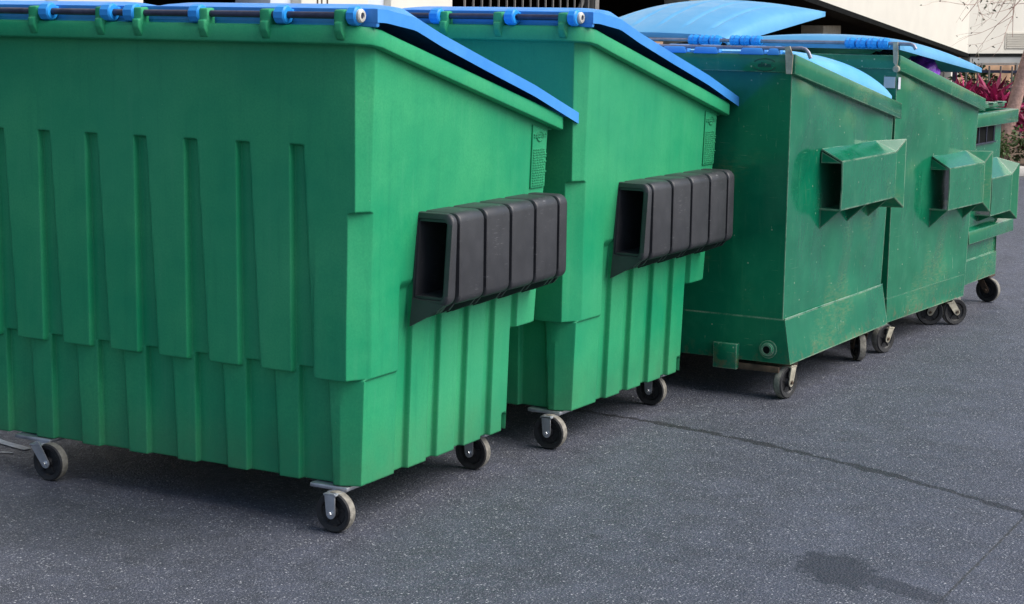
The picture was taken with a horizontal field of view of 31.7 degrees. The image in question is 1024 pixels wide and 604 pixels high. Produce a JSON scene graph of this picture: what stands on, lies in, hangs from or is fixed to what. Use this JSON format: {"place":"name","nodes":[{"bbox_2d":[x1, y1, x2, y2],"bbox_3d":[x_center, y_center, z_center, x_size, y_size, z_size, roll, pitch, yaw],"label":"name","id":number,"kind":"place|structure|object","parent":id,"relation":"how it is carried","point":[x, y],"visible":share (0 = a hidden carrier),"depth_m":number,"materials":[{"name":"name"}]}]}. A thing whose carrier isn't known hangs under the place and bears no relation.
{"place":"outdoors","nodes":[
{"label":"outdoors","id":0,"kind":"place"},
{"bbox_2d":[0,177,1023,603],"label":"asphalt ground","id":1,"kind":"structure","parent":0,"point":[892,475],"depth_m":6.98,"materials":[{"name":"grey asphalt"}]},
{"bbox_2d":[0,439,30,449],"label":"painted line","id":2,"kind":"object","parent":1,"relation":"on","point":[18,446],"visible":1,"depth_m":7.84,"materials":[{"name":"white paint"}]},
{"bbox_2d":[0,0,578,532],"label":"plastic dumpster","id":3,"kind":"object","parent":1,"relation":"on","point":[322,244],"visible":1,"depth_m":6.81,"materials":[{"name":"plastic"}]},
{"bbox_2d":[402,6,738,448],"bbox_3d":[-0.238,-0.481,8.871,2.376,1.910,1.635,6,11,30],"label":"plastic dumpster","id":4,"kind":"object","parent":1,"relation":"on","point":[639,183],"visible":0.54,"depth_m":8.00,"materials":[{"name":"plastic"}]},
{"bbox_2d":[657,43,906,397],"bbox_3d":[0.849,-0.567,10.021,2.347,1.745,1.628,6,11,30],"label":"steel dumpster","id":5,"kind":"object","parent":1,"relation":"on","point":[809,153],"visible":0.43,"depth_m":9.06,"materials":[{"name":"green metal"}]},
{"bbox_2d":[619,0,992,352],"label":"steel dumpster","id":6,"kind":"object","parent":1,"relation":"on","point":[948,177],"visible":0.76,"depth_m":10.77,"materials":[{"name":"green metal"}]},
{"bbox_2d":[676,42,726,48],"bbox_3d":[1.233,-1.474,11.414,0.777,0.396,0.816,7,11,33],"label":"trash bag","id":7,"kind":"object","parent":6,"relation":"in","point":[698,44],"visible":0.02,"depth_m":11.25,"materials":[{"name":"black plastic"}]},
{"bbox_2d":[871,49,910,59],"bbox_3d":[2.161,-1.346,10.426,0.250,0.243,0.436,7,11,33],"label":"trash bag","id":8,"kind":"object","parent":6,"relation":"in","point":[885,52],"visible":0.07,"depth_m":10.34,"materials":[{"name":"black plastic"}]},
{"bbox_2d":[909,55,940,74],"bbox_3d":[2.432,-1.356,10.801,0.257,0.272,0.267,7,11,33],"label":"trash bag","id":9,"kind":"object","parent":6,"relation":"in","point":[930,64],"visible":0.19,"depth_m":10.72,"materials":[{"name":"purple plastic"}]},
{"bbox_2d":[941,101,1019,305],"bbox_3d":[2.313,-0.726,12.395,2.162,1.347,1.006,6,11,31],"label":"steel dumpster","id":10,"kind":"object","parent":1,"relation":"on","point":[986,229],"visible":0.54,"depth_m":11.92,"materials":[{"name":"green metal"}]},
{"bbox_2d":[1019,166,1023,176],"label":"kerb","id":11,"kind":"structure","parent":1,"relation":"on","point":[1021,173],"depth_m":21.94,"materials":[{"name":"concrete"}]},
{"bbox_2d":[24,0,1023,79],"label":"parking garage","id":12,"kind":"structure","parent":0,"point":[938,25],"depth_m":29.50,"materials":[{"name":"concrete"}]},
{"bbox_2d":[463,0,595,8],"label":"bar screen","id":13,"kind":"object","parent":12,"relation":"attached to","point":[498,3],"depth_m":17.74,"materials":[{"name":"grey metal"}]},
{"bbox_2d":[654,41,1018,86],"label":"peach building","id":14,"kind":"structure","parent":0,"point":[996,66],"depth_m":44.82,"materials":[{"name":"paint"}]},
{"bbox_2d":[1010,131,1023,165],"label":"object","id":15,"kind":"structure","parent":0,"point":[1021,162],"depth_m":24.46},
{"bbox_2d":[952,73,981,94],"bbox_3d":[5.940,-2.519,24.233,0.988,1.150,0.900,6,10,28],"label":"cordyline plant","id":16,"kind":"object","parent":15,"relation":"on","point":[967,86],"visible":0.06,"depth_m":24.02,"materials":[{"name":"red plant"}]},
{"bbox_2d":[920,0,1023,160],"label":"street tree","id":17,"kind":"object","parent":15,"relation":"on","point":[1016,96],"visible":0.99,"depth_m":22.34,"materials":[{"name":"brown plant"}]},
{"bbox_2d":[948,58,997,85],"bbox_3d":[6.719,-2.994,26.907,1.097,1.268,0.956,6,10,28],"label":"dark shrub","id":18,"kind":"object","parent":15,"relation":"on","point":[983,75],"visible":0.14,"depth_m":26.69,"materials":[{"name":"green plant"}]},
{"bbox_2d":[951,79,1003,100],"bbox_3d":[5.888,-2.319,23.134,0.989,1.101,0.885,-1,9,-9],"label":"cordyline plant","id":19,"kind":"object","parent":15,"relation":"on","point":[972,89],"visible":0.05,"depth_m":23.09,"materials":[{"name":"red plant"}]},
{"bbox_2d":[940,66,1022,135],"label":"railing fence","id":20,"kind":"object","parent":15,"relation":"on","point":[989,71],"visible":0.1,"depth_m":26.18,"materials":[{"name":"grey metal"}]},
{"bbox_2d":[965,73,1023,104],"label":"cordyline plant","id":21,"kind":"object","parent":15,"relation":"on","point":[999,86],"visible":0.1,"depth_m":23.92,"materials":[{"name":"red plant"}]},
{"bbox_2d":[976,79,1023,115],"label":"cordyline plant","id":22,"kind":"object","parent":15,"relation":"on","point":[992,95],"visible":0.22,"depth_m":22.89,"materials":[{"name":"red plant"}]},
{"bbox_2d":[1000,130,1023,161],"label":"leafy shrub","id":23,"kind":"object","parent":15,"relation":"on","point":[1007,151],"visible":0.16,"depth_m":22.18,"materials":[{"name":"green plant"}]},
{"bbox_2d":[1001,73,1023,133],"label":"dark shrub","id":24,"kind":"object","parent":15,"relation":"on","point":[1007,84],"visible":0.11,"depth_m":26.75,"materials":[{"name":"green plant"}]},
{"bbox_2d":[1011,124,1023,160],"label":"leafy shrub","id":25,"kind":"object","parent":15,"relation":"on","point":[1021,141],"visible":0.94,"depth_m":22.29,"materials":[{"name":"green plant"}]},
{"bbox_2d":[1015,108,1023,148],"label":"cordyline plant","id":26,"kind":"object","parent":15,"relation":"on","point":[1020,119],"visible":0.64,"depth_m":22.49,"materials":[{"name":"red plant"}]}
]}

